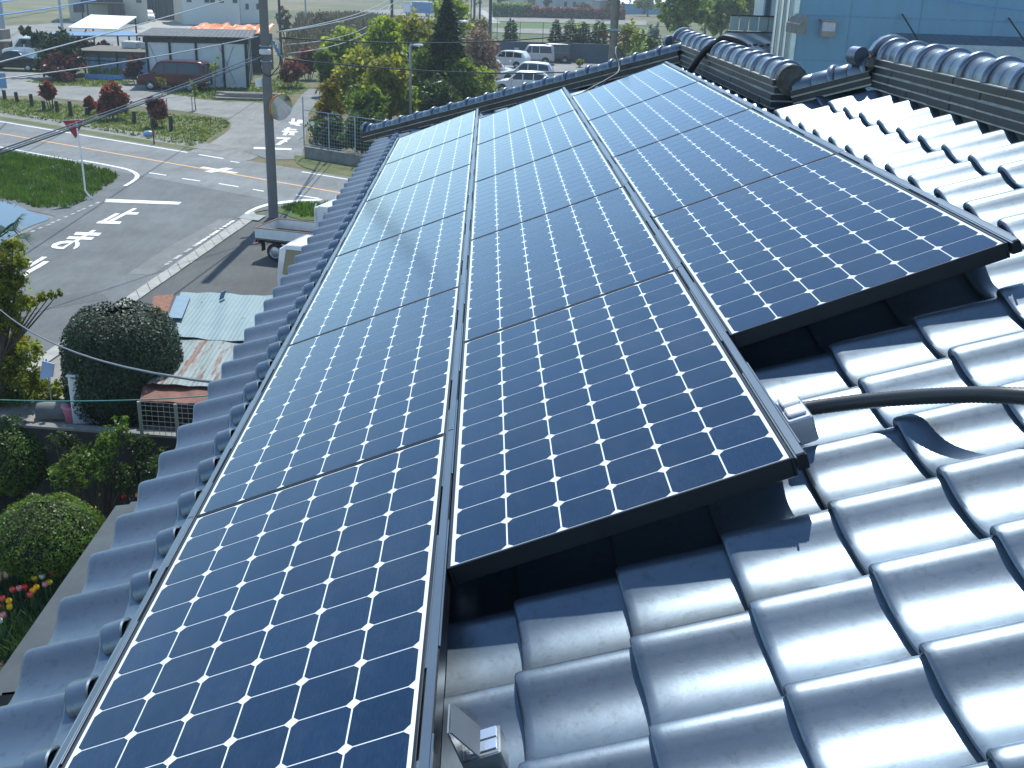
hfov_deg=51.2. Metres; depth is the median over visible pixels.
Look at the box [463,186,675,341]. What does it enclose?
solar panel
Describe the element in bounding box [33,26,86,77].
pine tree
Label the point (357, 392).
solar panel
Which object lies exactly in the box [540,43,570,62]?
parked van
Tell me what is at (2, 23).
utility pole
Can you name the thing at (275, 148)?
stop line
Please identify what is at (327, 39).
overhead wire
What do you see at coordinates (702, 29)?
broad tree
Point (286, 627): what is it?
solar panel
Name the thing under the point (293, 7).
ground
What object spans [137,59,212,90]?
parked van
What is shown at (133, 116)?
fence post
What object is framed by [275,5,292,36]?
bare shrub
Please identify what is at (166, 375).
overhead wire
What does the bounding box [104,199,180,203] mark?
stop line
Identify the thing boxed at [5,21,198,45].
gravel yard
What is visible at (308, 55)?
photinia bush
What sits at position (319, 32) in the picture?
dry reeds
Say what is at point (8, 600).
tulip
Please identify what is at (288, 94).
yard grass
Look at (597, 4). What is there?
pale store
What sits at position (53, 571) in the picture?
tulip
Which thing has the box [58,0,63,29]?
utility pole
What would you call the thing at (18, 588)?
tulip
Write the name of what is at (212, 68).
sapling
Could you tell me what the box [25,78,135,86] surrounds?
grass strip
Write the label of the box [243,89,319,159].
opposite road
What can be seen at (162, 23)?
concrete drive
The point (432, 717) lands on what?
mounting rail
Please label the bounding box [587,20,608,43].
conifer shrub
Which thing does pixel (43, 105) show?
fence post
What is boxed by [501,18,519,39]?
conifer shrub
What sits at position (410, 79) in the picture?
street lamp
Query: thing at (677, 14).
broad tree
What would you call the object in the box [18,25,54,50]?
pine tree
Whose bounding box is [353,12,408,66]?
broad tree
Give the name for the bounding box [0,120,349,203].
road
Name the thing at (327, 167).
junction verge
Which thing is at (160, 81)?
sapling
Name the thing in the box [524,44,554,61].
minivan
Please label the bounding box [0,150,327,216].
grass
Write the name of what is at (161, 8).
dark barn
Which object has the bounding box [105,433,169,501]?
leafy shrub
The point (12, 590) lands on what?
tulip
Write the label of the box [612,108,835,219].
solar panel
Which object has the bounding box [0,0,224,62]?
overhead wire
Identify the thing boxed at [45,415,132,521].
leafy shrub
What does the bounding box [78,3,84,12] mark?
window
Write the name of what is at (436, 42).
overhead wire
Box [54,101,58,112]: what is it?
fence post
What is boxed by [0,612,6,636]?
tulip
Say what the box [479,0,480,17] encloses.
utility pole
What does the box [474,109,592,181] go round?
solar panel
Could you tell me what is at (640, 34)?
overhead wire
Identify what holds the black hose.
on the tiled house at (852, 597)
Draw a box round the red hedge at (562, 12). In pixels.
[523,6,625,19]
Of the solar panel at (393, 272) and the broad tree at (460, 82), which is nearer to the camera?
the solar panel at (393, 272)
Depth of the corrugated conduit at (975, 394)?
2.47 m
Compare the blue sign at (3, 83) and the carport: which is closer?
the blue sign at (3, 83)
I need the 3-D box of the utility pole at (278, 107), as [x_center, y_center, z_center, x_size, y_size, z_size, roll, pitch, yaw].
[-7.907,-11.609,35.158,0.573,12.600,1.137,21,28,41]
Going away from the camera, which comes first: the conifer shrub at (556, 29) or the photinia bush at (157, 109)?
the photinia bush at (157, 109)
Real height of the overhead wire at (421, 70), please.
1.228 m
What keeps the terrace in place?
on the ground at (293, 7)
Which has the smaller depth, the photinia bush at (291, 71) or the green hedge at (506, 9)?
the photinia bush at (291, 71)
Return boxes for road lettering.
[23,208,138,275]
[275,119,302,144]
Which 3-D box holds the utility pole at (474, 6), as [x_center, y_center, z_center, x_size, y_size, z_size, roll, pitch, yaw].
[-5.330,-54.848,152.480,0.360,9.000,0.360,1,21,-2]
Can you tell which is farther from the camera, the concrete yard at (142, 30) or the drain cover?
the concrete yard at (142, 30)
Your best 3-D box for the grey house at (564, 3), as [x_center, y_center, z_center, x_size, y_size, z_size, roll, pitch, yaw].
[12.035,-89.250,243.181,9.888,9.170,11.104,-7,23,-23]
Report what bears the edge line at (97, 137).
on the road at (178, 173)
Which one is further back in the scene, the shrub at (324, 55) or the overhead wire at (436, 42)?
the shrub at (324, 55)
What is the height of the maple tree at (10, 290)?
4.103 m
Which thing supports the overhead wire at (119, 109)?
attached to the utility pole at (278, 107)
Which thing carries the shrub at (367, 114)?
on the ground at (293, 7)
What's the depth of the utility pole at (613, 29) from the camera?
49.48 m
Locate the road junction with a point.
(143, 185)
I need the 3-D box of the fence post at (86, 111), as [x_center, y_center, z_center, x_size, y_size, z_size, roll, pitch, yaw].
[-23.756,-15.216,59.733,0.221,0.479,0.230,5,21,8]
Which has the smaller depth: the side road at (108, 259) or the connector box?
the connector box
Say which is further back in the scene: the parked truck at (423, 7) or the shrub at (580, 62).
the parked truck at (423, 7)
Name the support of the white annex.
on the ground at (293, 7)
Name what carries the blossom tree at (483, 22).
on the car park
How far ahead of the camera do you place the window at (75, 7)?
146.11 m
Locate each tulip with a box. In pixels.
[0,595,14,622]
[0,605,6,627]
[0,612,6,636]
[0,618,11,646]
[6,597,20,625]
[6,603,20,631]
[9,586,25,610]
[12,585,27,614]
[17,584,30,611]
[20,591,36,618]
[29,587,41,614]
[31,575,37,602]
[33,584,50,610]
[37,574,50,601]
[39,581,47,605]
[42,579,52,601]
[49,570,61,592]
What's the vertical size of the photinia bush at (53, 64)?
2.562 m
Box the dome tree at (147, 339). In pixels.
[58,297,183,426]
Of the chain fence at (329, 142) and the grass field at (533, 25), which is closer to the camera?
the chain fence at (329, 142)
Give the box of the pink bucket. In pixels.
[61,404,72,422]
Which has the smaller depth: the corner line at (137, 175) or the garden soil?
the garden soil
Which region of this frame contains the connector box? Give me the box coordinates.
[776,394,818,445]
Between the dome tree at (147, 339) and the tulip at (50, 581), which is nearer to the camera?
the tulip at (50, 581)
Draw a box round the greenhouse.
[594,0,671,13]
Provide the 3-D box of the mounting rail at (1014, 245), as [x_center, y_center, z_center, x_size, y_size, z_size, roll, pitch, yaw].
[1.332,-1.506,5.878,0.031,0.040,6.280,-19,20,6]
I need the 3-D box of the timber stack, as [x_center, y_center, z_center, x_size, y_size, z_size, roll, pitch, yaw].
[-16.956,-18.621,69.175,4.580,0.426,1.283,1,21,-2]
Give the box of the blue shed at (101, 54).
[81,41,146,77]
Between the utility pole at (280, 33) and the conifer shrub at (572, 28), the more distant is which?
the conifer shrub at (572, 28)
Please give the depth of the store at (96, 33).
89.42 m
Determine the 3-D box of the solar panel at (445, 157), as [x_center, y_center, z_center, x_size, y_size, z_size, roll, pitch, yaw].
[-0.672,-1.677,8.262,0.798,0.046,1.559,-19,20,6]
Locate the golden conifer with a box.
[310,74,345,125]
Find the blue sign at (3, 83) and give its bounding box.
[0,73,6,96]
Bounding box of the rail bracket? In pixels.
[447,703,508,767]
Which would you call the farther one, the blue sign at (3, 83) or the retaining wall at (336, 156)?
the blue sign at (3, 83)
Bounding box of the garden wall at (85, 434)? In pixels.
[0,419,176,502]
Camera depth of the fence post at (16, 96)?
64.14 m
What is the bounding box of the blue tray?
[85,66,125,79]
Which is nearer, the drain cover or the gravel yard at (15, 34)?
the drain cover
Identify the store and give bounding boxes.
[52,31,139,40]
[592,0,607,8]
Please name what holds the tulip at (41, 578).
on the garden soil
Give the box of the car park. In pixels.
[495,62,601,90]
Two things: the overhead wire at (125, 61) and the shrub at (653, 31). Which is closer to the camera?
the overhead wire at (125, 61)
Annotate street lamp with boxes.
[409,44,422,114]
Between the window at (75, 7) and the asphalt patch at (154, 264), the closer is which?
the asphalt patch at (154, 264)
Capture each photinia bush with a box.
[36,79,57,108]
[39,50,85,82]
[72,29,95,59]
[82,94,96,112]
[95,39,109,45]
[95,80,132,119]
[123,55,144,83]
[144,96,168,126]
[277,57,309,87]
[296,45,317,79]
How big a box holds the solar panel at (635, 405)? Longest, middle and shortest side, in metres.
1.559 x 0.798 x 0.046 m
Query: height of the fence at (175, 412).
0.577 m
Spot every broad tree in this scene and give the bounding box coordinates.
[319,21,363,75]
[327,38,381,107]
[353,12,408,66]
[361,51,419,119]
[394,7,433,84]
[404,37,443,98]
[430,0,473,47]
[434,54,484,100]
[629,0,657,16]
[654,0,710,32]
[692,0,715,34]
[699,0,748,36]
[745,0,754,19]
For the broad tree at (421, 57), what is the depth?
64.57 m
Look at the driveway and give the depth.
22.81 m
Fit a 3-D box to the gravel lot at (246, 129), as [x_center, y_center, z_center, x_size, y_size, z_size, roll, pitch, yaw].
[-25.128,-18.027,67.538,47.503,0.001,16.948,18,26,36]
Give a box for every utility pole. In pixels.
[0,0,5,28]
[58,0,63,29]
[255,0,291,217]
[278,0,282,67]
[390,0,392,20]
[473,0,475,21]
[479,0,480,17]
[488,0,491,39]
[598,0,629,60]
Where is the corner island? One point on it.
(282, 210)
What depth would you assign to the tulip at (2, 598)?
13.87 m
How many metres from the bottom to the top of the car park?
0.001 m
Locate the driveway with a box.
[40,355,68,386]
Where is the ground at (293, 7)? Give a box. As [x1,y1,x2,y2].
[0,0,751,214]
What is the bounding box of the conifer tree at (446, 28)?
[413,0,477,96]
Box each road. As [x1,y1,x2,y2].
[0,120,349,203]
[1,191,267,370]
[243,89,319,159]
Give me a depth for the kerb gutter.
30.57 m
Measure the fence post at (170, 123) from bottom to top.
0.803 m
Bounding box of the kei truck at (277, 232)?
[254,195,335,260]
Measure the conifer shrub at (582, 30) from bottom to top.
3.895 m
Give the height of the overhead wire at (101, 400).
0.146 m
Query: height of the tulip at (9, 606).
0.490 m
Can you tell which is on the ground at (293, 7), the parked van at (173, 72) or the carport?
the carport
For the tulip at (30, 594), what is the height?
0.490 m
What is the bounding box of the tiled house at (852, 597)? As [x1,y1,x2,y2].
[0,27,1023,767]
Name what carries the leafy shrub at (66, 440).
on the garden soil
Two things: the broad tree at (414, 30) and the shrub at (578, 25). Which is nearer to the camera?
the broad tree at (414, 30)
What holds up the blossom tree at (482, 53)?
on the car park
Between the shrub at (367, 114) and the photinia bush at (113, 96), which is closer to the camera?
the shrub at (367, 114)
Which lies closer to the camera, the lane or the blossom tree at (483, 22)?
the blossom tree at (483, 22)
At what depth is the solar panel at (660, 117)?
6.54 m
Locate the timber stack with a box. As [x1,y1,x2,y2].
[213,91,282,99]
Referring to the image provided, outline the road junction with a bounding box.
[0,163,288,215]
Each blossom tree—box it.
[462,22,510,79]
[466,17,491,46]
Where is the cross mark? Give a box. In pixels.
[200,167,237,172]
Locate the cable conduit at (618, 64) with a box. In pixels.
[581,46,624,92]
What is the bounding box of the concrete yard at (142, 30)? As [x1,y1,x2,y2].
[129,26,190,32]
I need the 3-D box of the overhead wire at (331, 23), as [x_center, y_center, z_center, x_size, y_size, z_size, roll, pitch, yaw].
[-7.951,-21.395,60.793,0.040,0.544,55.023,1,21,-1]
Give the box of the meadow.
[2,0,69,24]
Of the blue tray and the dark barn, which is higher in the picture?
the dark barn
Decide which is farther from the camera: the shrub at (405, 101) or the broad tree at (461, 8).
the broad tree at (461, 8)
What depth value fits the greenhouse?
250.80 m
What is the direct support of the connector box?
on the tiled house at (852, 597)
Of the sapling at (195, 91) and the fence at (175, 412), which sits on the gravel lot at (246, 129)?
the sapling at (195, 91)
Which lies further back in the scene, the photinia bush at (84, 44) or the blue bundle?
the photinia bush at (84, 44)
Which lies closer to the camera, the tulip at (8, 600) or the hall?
the tulip at (8, 600)
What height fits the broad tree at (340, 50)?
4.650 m
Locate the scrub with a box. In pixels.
[428,0,753,15]
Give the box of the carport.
[68,15,137,45]
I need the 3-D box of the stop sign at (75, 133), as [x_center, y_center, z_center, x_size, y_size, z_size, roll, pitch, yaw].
[-15.632,-8.037,38.529,0.779,2.867,0.443,-7,23,-23]
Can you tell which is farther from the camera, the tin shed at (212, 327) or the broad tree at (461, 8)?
the broad tree at (461, 8)
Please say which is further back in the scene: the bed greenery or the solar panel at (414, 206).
the bed greenery
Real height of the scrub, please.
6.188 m
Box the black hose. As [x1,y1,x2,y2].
[687,34,750,73]
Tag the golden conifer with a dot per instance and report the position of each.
(329, 101)
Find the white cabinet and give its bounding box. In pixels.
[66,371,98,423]
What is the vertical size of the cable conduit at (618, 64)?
0.372 m
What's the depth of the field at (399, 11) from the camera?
216.38 m
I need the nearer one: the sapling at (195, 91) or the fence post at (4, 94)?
the sapling at (195, 91)
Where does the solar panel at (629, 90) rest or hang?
attached to the mounting rail at (789, 437)
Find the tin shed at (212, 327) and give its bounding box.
[140,289,272,426]
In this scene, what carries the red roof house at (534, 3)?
on the ground at (293, 7)
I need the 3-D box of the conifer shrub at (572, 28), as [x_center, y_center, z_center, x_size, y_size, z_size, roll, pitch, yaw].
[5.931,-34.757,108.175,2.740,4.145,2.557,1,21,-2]
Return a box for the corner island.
[278,203,321,219]
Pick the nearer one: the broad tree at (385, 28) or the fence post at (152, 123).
the fence post at (152, 123)
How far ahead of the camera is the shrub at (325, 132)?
49.72 m
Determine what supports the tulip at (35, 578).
on the garden soil
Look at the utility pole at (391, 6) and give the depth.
114.92 m
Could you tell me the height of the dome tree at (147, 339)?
2.945 m
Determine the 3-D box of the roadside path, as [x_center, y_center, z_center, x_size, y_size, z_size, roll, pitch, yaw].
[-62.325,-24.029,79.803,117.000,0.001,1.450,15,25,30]
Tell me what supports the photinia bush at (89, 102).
on the front verge at (217, 133)
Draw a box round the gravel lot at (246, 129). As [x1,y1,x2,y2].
[0,70,281,159]
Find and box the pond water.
[0,200,48,242]
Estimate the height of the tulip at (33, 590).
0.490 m
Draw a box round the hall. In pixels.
[725,14,773,52]
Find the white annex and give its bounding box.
[239,0,259,23]
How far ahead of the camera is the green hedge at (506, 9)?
210.10 m
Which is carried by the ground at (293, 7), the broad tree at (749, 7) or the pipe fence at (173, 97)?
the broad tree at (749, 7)
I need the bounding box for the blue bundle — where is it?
[143,130,152,135]
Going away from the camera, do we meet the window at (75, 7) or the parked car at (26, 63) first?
the parked car at (26, 63)
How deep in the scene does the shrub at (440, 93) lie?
61.05 m
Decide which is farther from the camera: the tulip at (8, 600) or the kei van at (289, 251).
the kei van at (289, 251)
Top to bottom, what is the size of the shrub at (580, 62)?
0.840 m
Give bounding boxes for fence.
[137,401,193,437]
[147,95,192,118]
[302,109,382,153]
[474,20,680,42]
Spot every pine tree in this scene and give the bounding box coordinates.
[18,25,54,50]
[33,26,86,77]
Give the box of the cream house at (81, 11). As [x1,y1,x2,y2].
[68,0,147,22]
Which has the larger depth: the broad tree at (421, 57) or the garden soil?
the broad tree at (421, 57)
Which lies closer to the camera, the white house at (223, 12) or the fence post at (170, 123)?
the fence post at (170, 123)
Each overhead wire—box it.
[0,0,95,15]
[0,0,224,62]
[0,35,261,78]
[0,54,260,149]
[0,56,262,152]
[0,58,262,154]
[0,309,211,382]
[0,395,206,401]
[276,0,387,32]
[279,0,398,32]
[281,30,608,43]
[284,4,391,44]
[285,58,571,73]
[286,10,390,53]
[618,28,662,39]
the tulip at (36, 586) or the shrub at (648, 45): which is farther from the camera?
the shrub at (648, 45)
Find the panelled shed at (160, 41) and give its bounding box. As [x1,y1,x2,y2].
[136,27,255,87]
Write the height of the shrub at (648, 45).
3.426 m
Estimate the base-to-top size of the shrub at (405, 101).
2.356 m
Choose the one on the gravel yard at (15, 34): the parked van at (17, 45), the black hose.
the parked van at (17, 45)
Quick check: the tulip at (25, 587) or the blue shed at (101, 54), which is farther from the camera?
the blue shed at (101, 54)
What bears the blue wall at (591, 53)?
on the car park
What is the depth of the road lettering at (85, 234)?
33.60 m
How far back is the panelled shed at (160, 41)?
74.47 m
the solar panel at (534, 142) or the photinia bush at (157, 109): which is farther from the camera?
the photinia bush at (157, 109)
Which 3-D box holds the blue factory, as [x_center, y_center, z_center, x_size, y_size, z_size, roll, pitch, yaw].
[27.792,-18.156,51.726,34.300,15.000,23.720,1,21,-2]
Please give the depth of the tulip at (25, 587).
14.14 m
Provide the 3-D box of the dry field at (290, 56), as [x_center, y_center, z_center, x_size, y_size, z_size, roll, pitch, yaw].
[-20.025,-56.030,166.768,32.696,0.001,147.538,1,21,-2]
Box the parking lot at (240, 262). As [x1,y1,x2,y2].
[52,206,313,360]
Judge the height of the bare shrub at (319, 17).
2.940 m
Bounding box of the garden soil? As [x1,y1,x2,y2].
[0,494,129,670]
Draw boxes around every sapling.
[156,77,166,95]
[189,78,198,109]
[209,56,219,91]
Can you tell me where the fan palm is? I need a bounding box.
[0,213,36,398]
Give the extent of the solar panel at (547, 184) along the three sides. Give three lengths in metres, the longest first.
1.559 x 0.798 x 0.046 m
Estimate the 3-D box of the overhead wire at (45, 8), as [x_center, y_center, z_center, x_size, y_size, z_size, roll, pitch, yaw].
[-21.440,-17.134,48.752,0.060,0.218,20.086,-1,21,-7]
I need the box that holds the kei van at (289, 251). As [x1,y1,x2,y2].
[277,235,312,286]
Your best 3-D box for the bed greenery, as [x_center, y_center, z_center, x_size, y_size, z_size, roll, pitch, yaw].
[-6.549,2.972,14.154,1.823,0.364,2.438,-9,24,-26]
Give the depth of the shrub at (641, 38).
101.02 m
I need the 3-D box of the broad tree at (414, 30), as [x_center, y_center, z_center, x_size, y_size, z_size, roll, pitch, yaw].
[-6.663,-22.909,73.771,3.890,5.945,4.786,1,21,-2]
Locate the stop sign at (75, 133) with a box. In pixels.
[62,119,93,199]
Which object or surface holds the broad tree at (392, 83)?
on the ground at (293, 7)
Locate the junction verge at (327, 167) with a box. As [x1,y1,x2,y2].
[294,155,357,176]
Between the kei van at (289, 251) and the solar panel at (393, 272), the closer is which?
the solar panel at (393, 272)
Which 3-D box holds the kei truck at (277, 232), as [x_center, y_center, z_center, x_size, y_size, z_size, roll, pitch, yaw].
[-5.798,-4.594,31.780,3.375,1.848,1.460,8,22,15]
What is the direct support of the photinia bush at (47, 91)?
on the front verge at (217, 133)
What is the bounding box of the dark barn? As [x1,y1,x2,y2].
[147,0,174,19]
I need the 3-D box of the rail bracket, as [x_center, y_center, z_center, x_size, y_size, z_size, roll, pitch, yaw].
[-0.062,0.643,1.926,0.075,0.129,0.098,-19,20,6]
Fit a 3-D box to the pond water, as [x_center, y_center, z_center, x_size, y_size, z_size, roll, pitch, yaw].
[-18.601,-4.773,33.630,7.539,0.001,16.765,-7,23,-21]
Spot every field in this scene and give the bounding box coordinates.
[277,15,481,60]
[360,7,488,18]
[492,17,647,35]
[492,21,647,28]
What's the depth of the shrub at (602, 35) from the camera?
110.08 m
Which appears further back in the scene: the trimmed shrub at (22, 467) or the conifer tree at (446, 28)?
the conifer tree at (446, 28)
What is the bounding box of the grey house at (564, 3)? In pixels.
[537,0,591,8]
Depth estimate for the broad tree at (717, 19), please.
122.53 m
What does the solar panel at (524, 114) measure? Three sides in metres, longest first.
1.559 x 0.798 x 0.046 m
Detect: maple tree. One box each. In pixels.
[0,235,63,373]
[0,331,63,408]
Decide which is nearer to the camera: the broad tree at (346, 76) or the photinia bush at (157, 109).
the photinia bush at (157, 109)
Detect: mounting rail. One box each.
[49,137,398,767]
[416,108,479,767]
[562,87,809,470]
[664,61,1022,254]
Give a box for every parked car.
[0,50,39,71]
[147,9,154,19]
[487,59,511,75]
[495,70,548,90]
[496,50,530,67]
[498,61,553,78]
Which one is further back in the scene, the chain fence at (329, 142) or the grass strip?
the grass strip
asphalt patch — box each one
[40,290,107,309]
[128,218,232,274]
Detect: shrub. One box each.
[0,413,47,498]
[0,491,105,581]
[43,429,153,517]
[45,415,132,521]
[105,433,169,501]
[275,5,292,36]
[304,111,344,150]
[309,8,333,25]
[312,45,338,91]
[336,103,382,153]
[342,83,390,119]
[397,86,421,115]
[416,72,462,110]
[473,65,502,95]
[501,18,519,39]
[547,19,563,42]
[561,19,579,42]
[569,21,588,42]
[576,22,593,43]
[576,59,583,66]
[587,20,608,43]
[596,25,609,43]
[617,18,640,57]
[625,28,647,56]
[640,37,659,52]
[641,22,662,49]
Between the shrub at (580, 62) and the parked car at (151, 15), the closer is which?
the shrub at (580, 62)
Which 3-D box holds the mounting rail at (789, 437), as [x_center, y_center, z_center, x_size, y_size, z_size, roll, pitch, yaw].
[0.548,-1.239,5.955,0.030,0.040,7.836,-19,20,6]
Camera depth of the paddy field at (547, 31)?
199.36 m
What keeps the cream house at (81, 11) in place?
on the gravel yard at (15, 34)
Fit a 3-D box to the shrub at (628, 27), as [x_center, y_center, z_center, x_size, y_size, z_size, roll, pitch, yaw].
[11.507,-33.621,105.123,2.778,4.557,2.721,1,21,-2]
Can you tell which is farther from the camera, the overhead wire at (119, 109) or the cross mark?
the cross mark
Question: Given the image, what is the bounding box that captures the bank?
[0,210,54,244]
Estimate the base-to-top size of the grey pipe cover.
0.253 m
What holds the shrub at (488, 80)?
on the car park
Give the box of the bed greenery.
[0,571,68,663]
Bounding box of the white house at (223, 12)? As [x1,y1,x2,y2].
[173,0,240,24]
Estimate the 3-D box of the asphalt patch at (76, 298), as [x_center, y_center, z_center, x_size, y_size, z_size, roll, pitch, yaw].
[-11.339,-2.168,27.508,1.688,0.001,0.957,-17,28,-40]
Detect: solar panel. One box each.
[61,434,445,767]
[196,286,459,516]
[288,210,466,345]
[336,164,470,255]
[365,132,473,201]
[386,110,475,163]
[447,270,798,584]
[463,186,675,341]
[470,139,622,239]
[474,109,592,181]
[477,88,574,144]
[572,63,696,120]
[588,81,748,157]
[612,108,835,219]
[652,153,1009,347]
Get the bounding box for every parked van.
[2,36,43,55]
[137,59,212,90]
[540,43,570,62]
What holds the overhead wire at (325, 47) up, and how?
attached to the utility pole at (391, 6)
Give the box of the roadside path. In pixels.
[0,111,235,150]
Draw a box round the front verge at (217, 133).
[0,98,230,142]
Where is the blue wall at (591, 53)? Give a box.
[491,40,642,62]
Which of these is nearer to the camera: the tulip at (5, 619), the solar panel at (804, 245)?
the solar panel at (804, 245)
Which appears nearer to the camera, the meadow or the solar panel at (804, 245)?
the solar panel at (804, 245)
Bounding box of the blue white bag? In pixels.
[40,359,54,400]
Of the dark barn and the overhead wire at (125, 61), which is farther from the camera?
the dark barn
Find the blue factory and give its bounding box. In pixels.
[752,0,1023,90]
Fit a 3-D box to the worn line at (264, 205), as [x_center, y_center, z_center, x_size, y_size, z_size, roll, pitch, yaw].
[-8.571,-6.547,39.122,0.922,0.001,3.766,17,25,33]
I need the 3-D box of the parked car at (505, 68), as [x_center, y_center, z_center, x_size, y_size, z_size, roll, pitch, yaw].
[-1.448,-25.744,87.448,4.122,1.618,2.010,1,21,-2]
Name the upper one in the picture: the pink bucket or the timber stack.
the timber stack
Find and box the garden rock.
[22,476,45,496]
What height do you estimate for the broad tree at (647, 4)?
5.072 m
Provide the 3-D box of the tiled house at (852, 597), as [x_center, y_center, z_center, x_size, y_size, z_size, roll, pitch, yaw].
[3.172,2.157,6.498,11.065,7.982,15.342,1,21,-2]
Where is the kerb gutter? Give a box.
[27,211,254,371]
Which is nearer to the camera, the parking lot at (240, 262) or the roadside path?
the parking lot at (240, 262)
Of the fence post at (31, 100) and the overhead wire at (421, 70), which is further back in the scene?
the fence post at (31, 100)
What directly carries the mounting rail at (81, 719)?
attached to the tiled house at (852, 597)
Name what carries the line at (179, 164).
on the road at (178, 173)
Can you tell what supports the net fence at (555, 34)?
on the car park
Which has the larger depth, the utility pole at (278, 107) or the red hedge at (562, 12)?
the red hedge at (562, 12)
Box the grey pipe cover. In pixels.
[35,402,69,419]
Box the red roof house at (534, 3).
[509,0,537,6]
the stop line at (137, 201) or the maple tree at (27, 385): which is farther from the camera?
the stop line at (137, 201)
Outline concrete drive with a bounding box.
[132,19,188,28]
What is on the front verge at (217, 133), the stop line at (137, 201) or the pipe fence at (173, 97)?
the pipe fence at (173, 97)
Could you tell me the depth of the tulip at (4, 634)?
13.56 m
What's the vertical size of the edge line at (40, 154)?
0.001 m
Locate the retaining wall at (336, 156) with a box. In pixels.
[304,146,362,165]
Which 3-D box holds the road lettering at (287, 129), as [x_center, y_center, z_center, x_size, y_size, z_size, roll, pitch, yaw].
[-11.770,-13.443,56.759,0.871,0.007,9.756,0,21,-5]
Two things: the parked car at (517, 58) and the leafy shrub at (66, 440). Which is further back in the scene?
the parked car at (517, 58)
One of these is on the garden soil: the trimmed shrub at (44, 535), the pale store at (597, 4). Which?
the trimmed shrub at (44, 535)
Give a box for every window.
[72,3,78,12]
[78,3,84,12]
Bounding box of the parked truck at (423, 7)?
[403,1,434,15]
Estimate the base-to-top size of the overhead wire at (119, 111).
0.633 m
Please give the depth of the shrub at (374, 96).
56.81 m
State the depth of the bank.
34.89 m
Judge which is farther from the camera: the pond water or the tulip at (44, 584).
the pond water
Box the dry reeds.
[282,10,436,57]
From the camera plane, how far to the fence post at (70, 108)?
59.15 m
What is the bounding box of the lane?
[477,10,499,22]
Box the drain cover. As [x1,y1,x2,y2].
[239,214,265,219]
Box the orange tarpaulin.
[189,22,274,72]
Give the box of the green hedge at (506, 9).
[492,2,532,16]
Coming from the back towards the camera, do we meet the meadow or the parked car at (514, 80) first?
the meadow
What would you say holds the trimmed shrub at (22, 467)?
on the garden soil
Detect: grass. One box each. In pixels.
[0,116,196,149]
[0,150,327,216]
[172,76,310,102]
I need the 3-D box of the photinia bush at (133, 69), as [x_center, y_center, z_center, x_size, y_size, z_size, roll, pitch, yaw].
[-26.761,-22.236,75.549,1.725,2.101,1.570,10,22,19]
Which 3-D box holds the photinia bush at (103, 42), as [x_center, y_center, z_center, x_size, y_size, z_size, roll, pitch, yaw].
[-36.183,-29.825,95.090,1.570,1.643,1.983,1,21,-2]
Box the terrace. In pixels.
[0,390,175,431]
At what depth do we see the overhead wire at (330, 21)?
46.58 m
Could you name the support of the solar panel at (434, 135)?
attached to the mounting rail at (81, 719)
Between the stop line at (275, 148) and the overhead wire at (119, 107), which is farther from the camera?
the stop line at (275, 148)
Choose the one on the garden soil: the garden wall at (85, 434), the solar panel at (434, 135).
the garden wall at (85, 434)
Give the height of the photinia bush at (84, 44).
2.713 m
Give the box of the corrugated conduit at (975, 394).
[803,386,1023,414]
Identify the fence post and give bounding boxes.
[2,90,6,99]
[14,92,18,101]
[29,94,33,106]
[41,101,45,110]
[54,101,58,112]
[67,101,72,115]
[84,107,88,115]
[131,111,135,121]
[150,118,154,127]
[168,115,172,130]
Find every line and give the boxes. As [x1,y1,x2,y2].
[0,121,186,152]
[0,133,339,192]
[2,147,75,160]
[80,160,139,185]
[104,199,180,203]
[245,199,321,213]
[254,147,291,149]

